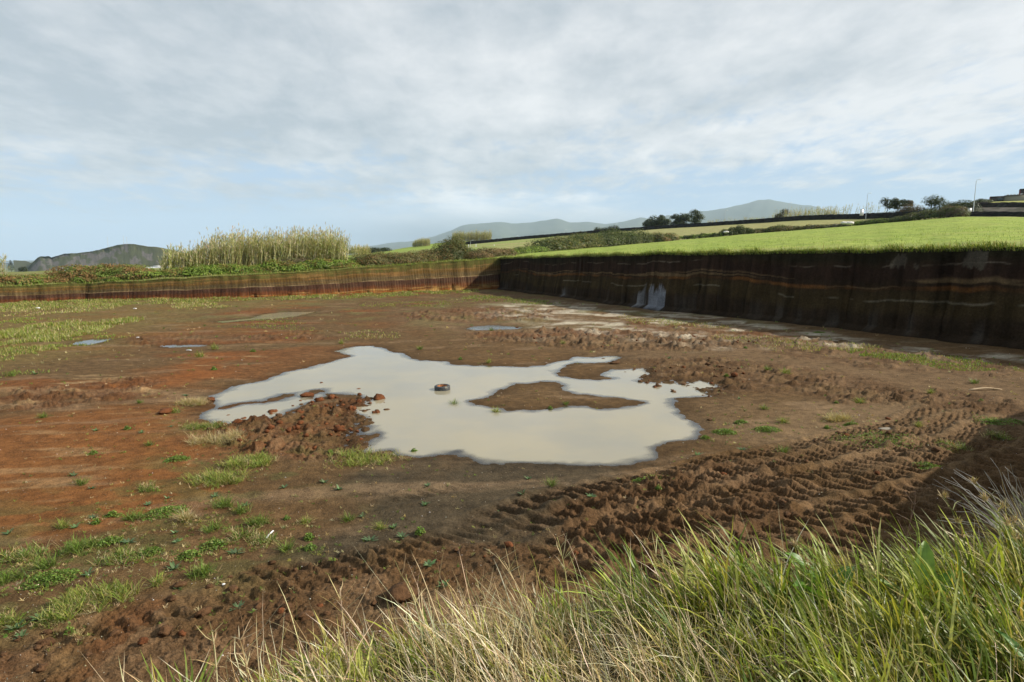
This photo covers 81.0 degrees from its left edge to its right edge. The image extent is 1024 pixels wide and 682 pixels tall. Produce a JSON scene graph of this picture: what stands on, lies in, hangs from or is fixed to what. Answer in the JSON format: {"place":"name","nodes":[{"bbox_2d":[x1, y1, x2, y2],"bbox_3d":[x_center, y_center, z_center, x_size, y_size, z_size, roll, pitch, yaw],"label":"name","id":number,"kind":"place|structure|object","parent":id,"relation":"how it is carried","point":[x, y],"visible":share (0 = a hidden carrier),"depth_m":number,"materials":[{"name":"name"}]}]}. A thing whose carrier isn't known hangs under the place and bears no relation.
{"place":"outdoors","nodes":[
{"label":"outdoors","id":0,"kind":"place"},
{"bbox_2d":[13,244,253,271],"bbox_3d":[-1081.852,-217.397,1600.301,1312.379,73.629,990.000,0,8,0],"label":"hill","id":1,"kind":"structure","parent":0,"point":[127,254],"depth_m":1389.26,"materials":[{"name":"grey"}]},
{"bbox_2d":[0,241,469,285],"bbox_3d":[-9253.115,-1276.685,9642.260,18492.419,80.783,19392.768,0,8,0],"label":"countryside","id":2,"kind":"structure","parent":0,"point":[400,250],"depth_m":113.74,"materials":[{"name":"green plant"}]},
{"bbox_2d":[0,273,38,284],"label":"bramble thicket","id":3,"kind":"object","parent":2,"relation":"on","point":[9,279],"visible":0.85,"depth_m":72.87,"materials":[{"name":"green plant"}]},
{"bbox_2d":[14,274,69,283],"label":"bramble thicket","id":4,"kind":"object","parent":2,"relation":"on","point":[43,278],"visible":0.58,"depth_m":74.38,"materials":[{"name":"green plant"}]},
{"bbox_2d":[45,263,161,279],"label":"bramble thicket","id":5,"kind":"object","parent":2,"relation":"on","point":[102,270],"visible":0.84,"depth_m":76.89,"materials":[{"name":"green plant"}]},
{"bbox_2d":[54,274,152,282],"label":"fern bank","id":6,"kind":"structure","parent":2,"relation":"on","point":[95,279],"depth_m":75.68,"materials":[{"name":"green plant"}]},
{"bbox_2d":[158,240,198,275],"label":"reed bed","id":7,"kind":"object","parent":2,"relation":"on","point":[181,259],"visible":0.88,"depth_m":83.49,"materials":[{"name":"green plant"}]},
{"bbox_2d":[184,221,351,269],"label":"reed bed","id":8,"kind":"object","parent":2,"relation":"on","point":[250,250],"visible":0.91,"depth_m":88.66,"materials":[{"name":"green plant"}]},
{"bbox_2d":[260,256,323,269],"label":"bramble thicket","id":9,"kind":"object","parent":2,"relation":"on","point":[296,258],"visible":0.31,"depth_m":88.17,"materials":[{"name":"green plant"}]},
{"bbox_2d":[347,244,370,255],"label":"reed bed","id":10,"kind":"object","parent":2,"relation":"on","point":[359,249],"visible":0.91,"depth_m":164.64,"materials":[{"name":"beige plant"}]},
{"bbox_2d":[350,248,455,264],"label":"bramble thicket","id":11,"kind":"object","parent":2,"relation":"on","point":[381,258],"visible":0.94,"depth_m":96.73,"materials":[{"name":"green plant"}]},
{"bbox_2d":[429,234,470,260],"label":"round bush","id":12,"kind":"object","parent":2,"relation":"on","point":[455,247],"visible":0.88,"depth_m":103.96,"materials":[{"name":"green plant"}]},
{"bbox_2d":[129,258,359,275],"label":"fern bank","id":13,"kind":"structure","parent":0,"point":[265,266],"depth_m":84.02,"materials":[{"name":"green plant"}]},
{"bbox_2d":[0,258,500,301],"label":"earth bank","id":14,"kind":"structure","parent":0,"point":[465,275],"depth_m":83.04,"materials":[{"name":"brown soil"}]},
{"bbox_2d":[0,256,500,286],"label":"rim grass","id":15,"kind":"structure","parent":14,"relation":"on","point":[218,275],"depth_m":82.25,"materials":[{"name":"green plant"}]},
{"bbox_2d":[0,199,842,261],"bbox_3d":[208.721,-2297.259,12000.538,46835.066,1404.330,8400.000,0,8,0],"label":"mountain range","id":16,"kind":"structure","parent":0,"point":[767,208],"depth_m":12777.97,"materials":[{"name":"grey"}]},
{"bbox_2d":[0,289,1021,384],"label":"pit grass","id":17,"kind":"structure","parent":0,"point":[42,335],"depth_m":45.26,"materials":[{"name":"green plant"}]},
{"bbox_2d":[0,289,1023,681],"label":"pit floor","id":18,"kind":"structure","parent":0,"point":[700,491],"depth_m":14.13,"materials":[{"name":"brown soil"}]},
{"bbox_2d":[0,605,33,631],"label":"grass patch","id":19,"kind":"object","parent":18,"relation":"on","point":[7,618],"visible":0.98,"depth_m":8.17,"materials":[{"name":"green plant"}]},
{"bbox_2d":[0,562,34,585],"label":"grass clump","id":20,"kind":"object","parent":18,"relation":"on","point":[4,577],"visible":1,"depth_m":9.27,"materials":[{"name":"green plant"}]},
{"bbox_2d":[0,535,59,566],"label":"weed patch","id":21,"kind":"object","parent":18,"relation":"on","point":[23,554],"visible":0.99,"depth_m":9.96,"materials":[{"name":"green plant"}]},
{"bbox_2d":[25,551,66,570],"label":"grass clump","id":22,"kind":"object","parent":18,"relation":"on","point":[42,564],"visible":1,"depth_m":9.62,"materials":[{"name":"green plant"}]},
{"bbox_2d":[12,568,80,592],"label":"leafy weed","id":23,"kind":"object","parent":18,"relation":"on","point":[49,577],"visible":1,"depth_m":9.22,"materials":[{"name":"green plant"}]},
{"bbox_2d":[30,599,83,625],"bbox_3d":[-6.221,3.711,8.223,0.777,0.268,0.642,5,9,33],"label":"grass patch","id":24,"kind":"object","parent":18,"relation":"on","point":[59,616],"visible":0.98,"depth_m":8.20,"materials":[{"name":"green plant"}]},
{"bbox_2d":[53,533,104,556],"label":"grass clump","id":25,"kind":"object","parent":18,"relation":"on","point":[74,549],"visible":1,"depth_m":10.19,"materials":[{"name":"green plant"}]},
{"bbox_2d":[38,576,147,615],"bbox_3d":[-6.047,3.641,8.730,1.319,0.282,1.204,0,8,0],"label":"grass patch","id":26,"kind":"object","parent":18,"relation":"on","point":[82,596],"visible":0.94,"depth_m":8.70,"materials":[{"name":"green plant"}]},
{"bbox_2d":[95,535,123,547],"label":"leafy weed","id":27,"kind":"object","parent":18,"relation":"on","point":[112,538],"visible":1,"depth_m":10.43,"materials":[{"name":"green plant"}]},
{"bbox_2d":[87,542,157,569],"bbox_3d":[-6.367,3.503,9.838,0.885,0.228,0.844,2,8,16],"label":"weed patch","id":28,"kind":"object","parent":18,"relation":"on","point":[123,555],"visible":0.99,"depth_m":9.86,"materials":[{"name":"green plant"}]},
{"bbox_2d":[119,508,145,521],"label":"grass clump","id":29,"kind":"object","parent":18,"relation":"on","point":[133,516],"visible":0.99,"depth_m":11.42,"materials":[{"name":"green plant"}]},
{"bbox_2d":[136,546,164,557],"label":"leafy weed","id":30,"kind":"object","parent":18,"relation":"on","point":[155,548],"visible":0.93,"depth_m":10.05,"materials":[{"name":"green plant"}]},
{"bbox_2d":[143,566,170,587],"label":"grass sprig","id":31,"kind":"object","parent":18,"relation":"on","point":[157,579],"depth_m":9.13,"materials":[{"name":"green plant"}]},
{"bbox_2d":[139,503,186,520],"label":"leafy weed","id":32,"kind":"object","parent":18,"relation":"on","point":[163,509],"visible":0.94,"depth_m":11.67,"materials":[{"name":"green plant"}]},
{"bbox_2d":[157,624,172,636],"bbox_3d":[-4.568,3.810,7.901,0.141,0.126,0.194,0,8,0],"label":"clod","id":33,"kind":"object","parent":18,"relation":"on","point":[165,630],"visible":1,"depth_m":7.87,"materials":[{"name":"brown soil"}]},
{"bbox_2d":[167,504,201,523],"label":"dry tuft","id":34,"kind":"object","parent":18,"relation":"on","point":[188,516],"visible":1,"depth_m":11.39,"materials":[{"name":"beige plant"}]},
{"bbox_2d":[175,549,201,560],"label":"leafy weed","id":35,"kind":"object","parent":18,"relation":"on","point":[187,552],"visible":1,"depth_m":9.97,"materials":[{"name":"green plant"}]},
{"bbox_2d":[175,396,216,406],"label":"dry tuft","id":36,"kind":"object","parent":18,"relation":"on","point":[196,401],"visible":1,"depth_m":20.79,"materials":[{"name":"beige plant"}]},
{"bbox_2d":[182,558,220,580],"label":"grass clump","id":37,"kind":"object","parent":18,"relation":"on","point":[202,570],"visible":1,"depth_m":9.39,"materials":[{"name":"green plant"}]},
{"bbox_2d":[193,606,212,617],"bbox_3d":[-4.281,3.764,8.310,0.161,0.137,0.235,2,8,15],"label":"clod","id":38,"kind":"object","parent":18,"relation":"on","point":[204,611],"visible":0.9,"depth_m":8.28,"materials":[{"name":"brown soil"}]},
{"bbox_2d":[180,418,235,430],"bbox_3d":[-9.155,2.496,17.980,1.493,0.306,1.277,0,8,0],"label":"weed patch","id":39,"kind":"object","parent":18,"relation":"on","point":[201,425],"visible":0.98,"depth_m":17.95,"materials":[{"name":"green plant"}]},
{"bbox_2d":[198,538,228,551],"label":"leafy weed","id":40,"kind":"object","parent":18,"relation":"on","point":[216,544],"visible":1,"depth_m":10.33,"materials":[{"name":"green plant"}]},
{"bbox_2d":[201,518,225,534],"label":"grass clump","id":41,"kind":"object","parent":18,"relation":"on","point":[217,525],"visible":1,"depth_m":10.95,"materials":[{"name":"green plant"}]},
{"bbox_2d":[181,425,247,446],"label":"dry tuft","id":42,"kind":"object","parent":18,"relation":"on","point":[219,437],"visible":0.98,"depth_m":16.34,"materials":[{"name":"beige plant"}]},
{"bbox_2d":[181,466,252,488],"bbox_3d":[-6.621,3.006,13.432,1.612,0.271,1.260,0,8,0],"label":"grass patch","id":43,"kind":"object","parent":18,"relation":"on","point":[222,478],"visible":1,"depth_m":13.38,"materials":[{"name":"green plant"}]},
{"bbox_2d":[209,494,236,508],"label":"grass clump","id":44,"kind":"object","parent":18,"relation":"on","point":[225,503],"visible":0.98,"depth_m":12.04,"materials":[{"name":"green plant"}]},
{"bbox_2d":[225,525,260,541],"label":"weed patch","id":45,"kind":"object","parent":18,"relation":"on","point":[235,534],"visible":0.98,"depth_m":10.70,"materials":[{"name":"green plant"}]},
{"bbox_2d":[215,450,279,469],"bbox_3d":[-6.441,2.853,14.650,1.589,0.282,1.389,0,8,0],"label":"grass patch","id":46,"kind":"object","parent":18,"relation":"on","point":[232,462],"visible":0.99,"depth_m":14.54,"materials":[{"name":"green plant"}]},
{"bbox_2d":[239,512,273,528],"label":"grass clump","id":47,"kind":"object","parent":18,"relation":"on","point":[257,520],"visible":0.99,"depth_m":11.17,"materials":[{"name":"green plant"}]},
{"bbox_2d":[245,531,278,547],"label":"weed patch","id":48,"kind":"object","parent":18,"relation":"on","point":[259,538],"visible":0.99,"depth_m":10.54,"materials":[{"name":"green plant"}]},
{"bbox_2d":[217,312,313,322],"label":"puddle","id":49,"kind":"object","parent":18,"relation":"on","point":[279,315],"visible":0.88,"depth_m":53.58,"materials":[{"name":"liquid"}]},
{"bbox_2d":[294,609,313,621],"bbox_3d":[-2.865,3.812,8.277,0.267,0.144,0.185,-5,12,-30],"label":"clod","id":50,"kind":"object","parent":18,"relation":"on","point":[302,616],"visible":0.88,"depth_m":8.25,"materials":[{"name":"brown soil"}]},
{"bbox_2d":[323,443,410,468],"bbox_3d":[-3.598,2.851,15.105,2.421,0.357,1.847,0,8,0],"label":"grass patch","id":51,"kind":"object","parent":18,"relation":"on","point":[358,457],"visible":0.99,"depth_m":15.01,"materials":[{"name":"green plant"}]},
{"bbox_2d":[386,581,417,605],"bbox_3d":[-1.601,3.668,8.705,0.415,0.338,0.532,5,9,35],"label":"clod","id":52,"kind":"object","parent":18,"relation":"on","point":[399,592],"visible":0.78,"depth_m":8.58,"materials":[{"name":"brown soil"}]},
{"bbox_2d":[205,346,714,463],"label":"puddle","id":53,"kind":"object","parent":18,"relation":"on","point":[422,416],"visible":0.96,"depth_m":19.98,"materials":[{"name":"liquid"}]},
{"bbox_2d":[2,317,1016,681],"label":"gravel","id":54,"kind":"structure","parent":18,"relation":"on","point":[370,483],"depth_m":10.95,"materials":[{"name":"brown stone"}]},
{"bbox_2d":[0,294,1023,645],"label":"seedlings","id":55,"kind":"object","parent":18,"relation":"on","point":[32,626],"visible":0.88,"depth_m":10.68,"materials":[{"name":"green plant"}]},
{"bbox_2d":[821,410,855,422],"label":"dry tuft","id":56,"kind":"object","parent":18,"relation":"on","point":[836,416],"visible":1,"depth_m":18.47,"materials":[{"name":"beige plant"}]},
{"bbox_2d":[828,430,921,451],"bbox_3d":[9.765,2.641,16.134,2.787,0.463,2.127,0,8,0],"label":"weed patch","id":57,"kind":"object","parent":18,"relation":"on","point":[893,440],"visible":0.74,"depth_m":16.10,"materials":[{"name":"green plant"}]},
{"bbox_2d":[934,437,972,452],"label":"weed patch","id":58,"kind":"object","parent":18,"relation":"on","point":[953,445],"visible":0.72,"depth_m":15.41,"materials":[{"name":"green plant"}]},
{"bbox_2d":[971,414,1023,425],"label":"weed patch","id":59,"kind":"object","parent":18,"relation":"on","point":[989,419],"visible":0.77,"depth_m":17.97,"materials":[{"name":"green plant"}]},
{"bbox_2d":[980,429,1019,440],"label":"weed patch","id":60,"kind":"object","parent":18,"relation":"on","point":[998,435],"visible":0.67,"depth_m":16.39,"materials":[{"name":"green plant"}]},
{"bbox_2d":[0,0,1023,262],"label":"sky","id":61,"kind":"structure","parent":0,"point":[151,123],"materials":[{"name":"grey"}]},
{"bbox_2d":[137,491,1023,681],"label":"grassy bank","id":62,"kind":"structure","parent":0,"point":[570,676],"depth_m":2.84,"materials":[{"name":"green plant"}]},
{"bbox_2d":[197,621,222,681],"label":"dry stalk","id":63,"kind":"object","parent":62,"relation":"on","point":[216,662],"visible":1,"depth_m":2.39,"materials":[{"name":"plant"}]},
{"bbox_2d":[226,617,262,681],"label":"dry stalk","id":64,"kind":"object","parent":62,"relation":"on","point":[245,663],"visible":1,"depth_m":2.32,"materials":[{"name":"plant"}]},
{"bbox_2d":[320,577,364,677],"bbox_3d":[-0.745,1.309,2.640,0.155,0.582,0.173,4,9,26],"label":"dry stalk","id":65,"kind":"object","parent":62,"relation":"on","point":[344,623],"visible":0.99,"depth_m":2.62,"materials":[{"name":"plant"}]},
{"bbox_2d":[393,555,425,671],"bbox_3d":[-0.472,1.268,2.772,0.134,0.593,0.164,2,8,14],"label":"dry stalk","id":66,"kind":"object","parent":62,"relation":"on","point":[406,582],"visible":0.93,"depth_m":2.80,"materials":[{"name":"plant"}]},
{"bbox_2d":[491,547,541,661],"bbox_3d":[0.005,1.229,2.729,0.225,0.632,0.170,5,9,31],"label":"dry stalk","id":67,"kind":"object","parent":62,"relation":"on","point":[509,571],"visible":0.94,"depth_m":2.74,"materials":[{"name":"plant"}]},
{"bbox_2d":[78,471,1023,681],"bbox_3d":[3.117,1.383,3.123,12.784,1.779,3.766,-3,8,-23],"label":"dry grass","id":68,"kind":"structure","parent":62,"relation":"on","point":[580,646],"depth_m":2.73,"materials":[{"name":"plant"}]},
{"bbox_2d":[553,534,578,640],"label":"dry stalk","id":69,"kind":"object","parent":62,"relation":"on","point":[565,571],"visible":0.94,"depth_m":2.94,"materials":[{"name":"plant"}]},
{"bbox_2d":[642,525,693,645],"bbox_3d":[0.723,1.168,2.817,0.274,0.691,0.202,-6,10,-36],"label":"dry stalk","id":70,"kind":"object","parent":62,"relation":"on","point":[663,565],"visible":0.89,"depth_m":2.83,"materials":[{"name":"plant"}]},
{"bbox_2d":[696,526,763,631],"bbox_3d":[1.052,1.161,2.881,0.356,0.672,0.160,4,8,24],"label":"dry stalk","id":71,"kind":"object","parent":62,"relation":"on","point":[724,547],"visible":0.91,"depth_m":2.86,"materials":[{"name":"plant"}]},
{"bbox_2d":[789,536,825,585],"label":"sedge stalk","id":72,"kind":"object","parent":62,"relation":"on","point":[795,543],"visible":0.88,"depth_m":3.08,"materials":[{"name":"plant"}]},
{"bbox_2d":[786,552,854,616],"bbox_3d":[1.563,1.294,3.111,0.457,0.343,0.279,-7,11,-44],"label":"broadleaf plant","id":73,"kind":"object","parent":62,"relation":"on","point":[829,584],"visible":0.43,"depth_m":3.12,"materials":[{"name":"green plant"}]},
{"bbox_2d":[872,541,965,607],"bbox_3d":[2.148,1.288,3.162,0.475,0.370,0.198,-2,8,-17],"label":"broadleaf plant","id":74,"kind":"object","parent":62,"relation":"on","point":[927,552],"visible":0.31,"depth_m":3.18,"materials":[{"name":"green plant"}]},
{"bbox_2d":[938,490,973,608],"bbox_3d":[2.344,1.129,3.242,0.314,0.707,0.184,-3,8,-21],"label":"sedge stalk","id":75,"kind":"object","parent":62,"relation":"on","point":[946,494],"visible":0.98,"depth_m":3.21,"materials":[{"name":"plant"}]},
{"bbox_2d":[933,459,1023,553],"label":"clump","id":76,"kind":"object","parent":62,"relation":"on","point":[996,509],"visible":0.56,"depth_m":3.79,"materials":[{"name":"plant"}]},
{"bbox_2d":[969,476,1023,537],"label":"sedge stalk","id":77,"kind":"object","parent":62,"relation":"on","point":[974,481],"visible":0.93,"depth_m":3.30,"materials":[{"name":"plant"}]},
{"bbox_2d":[979,491,1023,552],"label":"sedge stalk","id":78,"kind":"object","parent":62,"relation":"on","point":[985,498],"visible":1,"depth_m":3.20,"materials":[{"name":"plant"}]},
{"bbox_2d":[994,629,1023,660],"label":"broadleaf plant","id":79,"kind":"object","parent":62,"relation":"on","point":[1010,643],"visible":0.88,"depth_m":2.49,"materials":[{"name":"green plant"}]},
{"bbox_2d":[470,216,1023,259],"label":"stubble field","id":80,"kind":"structure","parent":0,"point":[682,232],"depth_m":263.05,"materials":[{"name":"green plant"}]},
{"bbox_2d":[461,247,519,258],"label":"bramble thicket","id":81,"kind":"object","parent":80,"relation":"on","point":[488,252],"visible":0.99,"depth_m":106.52,"materials":[{"name":"green plant"}]},
{"bbox_2d":[523,231,606,249],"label":"hedge","id":82,"kind":"object","parent":80,"relation":"on","point":[576,241],"visible":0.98,"depth_m":150.66,"materials":[{"name":"green plant"}]},
{"bbox_2d":[591,228,653,245],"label":"hedge","id":83,"kind":"object","parent":80,"relation":"on","point":[616,237],"visible":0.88,"depth_m":177.69,"materials":[{"name":"green plant"}]},
{"bbox_2d":[642,232,679,242],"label":"hedge","id":84,"kind":"object","parent":80,"relation":"on","point":[661,237],"visible":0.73,"depth_m":190.53,"materials":[{"name":"green plant"}]},
{"bbox_2d":[460,211,938,244],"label":"hedgerow","id":85,"kind":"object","parent":80,"relation":"on","point":[840,216],"depth_m":319.08,"materials":[{"name":"green plant"}]},
{"bbox_2d":[678,232,723,238],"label":"hedge","id":86,"kind":"object","parent":80,"relation":"on","point":[701,235],"visible":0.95,"depth_m":196.30,"materials":[{"name":"green plant"}]},
{"bbox_2d":[719,225,753,235],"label":"hedge","id":87,"kind":"object","parent":80,"relation":"on","point":[737,230],"visible":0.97,"depth_m":195.56,"materials":[{"name":"green plant"}]},
{"bbox_2d":[746,224,800,233],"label":"hedge","id":88,"kind":"object","parent":80,"relation":"on","point":[779,228],"visible":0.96,"depth_m":193.47,"materials":[{"name":"green plant"}]},
{"bbox_2d":[796,223,850,229],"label":"hedge","id":89,"kind":"object","parent":80,"relation":"on","point":[809,226],"visible":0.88,"depth_m":189.20,"materials":[{"name":"green plant"}]},
{"bbox_2d":[843,218,904,225],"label":"hedge","id":90,"kind":"object","parent":80,"relation":"on","point":[874,221],"visible":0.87,"depth_m":179.16,"materials":[{"name":"green plant"}]},
{"bbox_2d":[890,208,950,221],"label":"hedge","id":91,"kind":"object","parent":80,"relation":"on","point":[931,214],"visible":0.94,"depth_m":168.29,"materials":[{"name":"green plant"}]},
{"bbox_2d":[938,204,970,217],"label":"round bush","id":92,"kind":"object","parent":80,"relation":"on","point":[958,211],"visible":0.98,"depth_m":161.74,"materials":[{"name":"green plant"}]},
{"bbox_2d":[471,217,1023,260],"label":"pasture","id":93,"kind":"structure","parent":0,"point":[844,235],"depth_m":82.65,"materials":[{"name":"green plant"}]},
{"bbox_2d":[510,244,550,253],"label":"hedge","id":94,"kind":"object","parent":93,"relation":"on","point":[528,249],"visible":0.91,"depth_m":122.56,"materials":[{"name":"green plant"}]},
{"bbox_2d":[497,247,1023,349],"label":"earth bank","id":95,"kind":"structure","parent":0,"point":[975,297],"depth_m":44.92,"materials":[{"name":"brown soil"}]},
{"bbox_2d":[498,237,1023,258],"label":"rim grass","id":96,"kind":"structure","parent":95,"relation":"on","point":[934,247],"depth_m":45.51,"materials":[{"name":"green plant"}]},
{"bbox_2d":[978,201,1023,211],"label":"field","id":97,"kind":"structure","parent":0,"point":[1009,209],"depth_m":192.61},
{"bbox_2d":[879,205,974,212],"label":"hedge","id":98,"kind":"object","parent":97,"relation":"on","point":[919,209],"visible":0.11,"depth_m":202.49,"materials":[{"name":"green plant"}]},
{"bbox_2d":[921,194,948,208],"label":"skyline tree","id":99,"kind":"object","parent":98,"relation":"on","point":[932,201],"visible":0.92,"depth_m":197.12,"materials":[{"name":"green plant"}]},
{"bbox_2d":[933,199,983,211],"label":"round bush","id":100,"kind":"object","parent":97,"relation":"on","point":[962,203],"visible":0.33,"depth_m":182.88,"materials":[{"name":"green plant"}]},
{"bbox_2d":[965,211,1023,216],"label":"stone wall","id":101,"kind":"structure","parent":97,"relation":"on","point":[996,214],"depth_m":169.48,"materials":[{"name":"grey stone"}]},
{"bbox_2d":[965,202,1023,207],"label":"stone wall","id":102,"kind":"structure","parent":97,"relation":"on","point":[1002,204],"depth_m":199.09,"materials":[{"name":"grey stone"}]},
{"bbox_2d":[989,194,1023,201],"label":"farm building","id":103,"kind":"structure","parent":97,"relation":"on","point":[1013,197],"depth_m":252.81,"materials":[{"name":"grey brick"}]},
{"bbox_3d":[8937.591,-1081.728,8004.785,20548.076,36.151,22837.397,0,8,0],"label":"countryside","id":104,"kind":"structure","parent":0,"visible":0},
{"bbox_2d":[452,229,491,241],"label":"reed bed","id":105,"kind":"object","parent":104,"relation":"on","point":[483,236],"visible":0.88,"depth_m":444.97,"materials":[{"name":"beige plant"}]},
{"bbox_2d":[683,209,705,223],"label":"round tree","id":106,"kind":"object","parent":104,"relation":"on","point":[697,215],"visible":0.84,"depth_m":356.12,"materials":[{"name":"green plant"}]},
{"bbox_2d":[769,206,840,217],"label":"reed bed","id":107,"kind":"object","parent":104,"relation":"on","point":[801,213],"visible":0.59,"depth_m":280.21,"materials":[{"name":"beige plant"}]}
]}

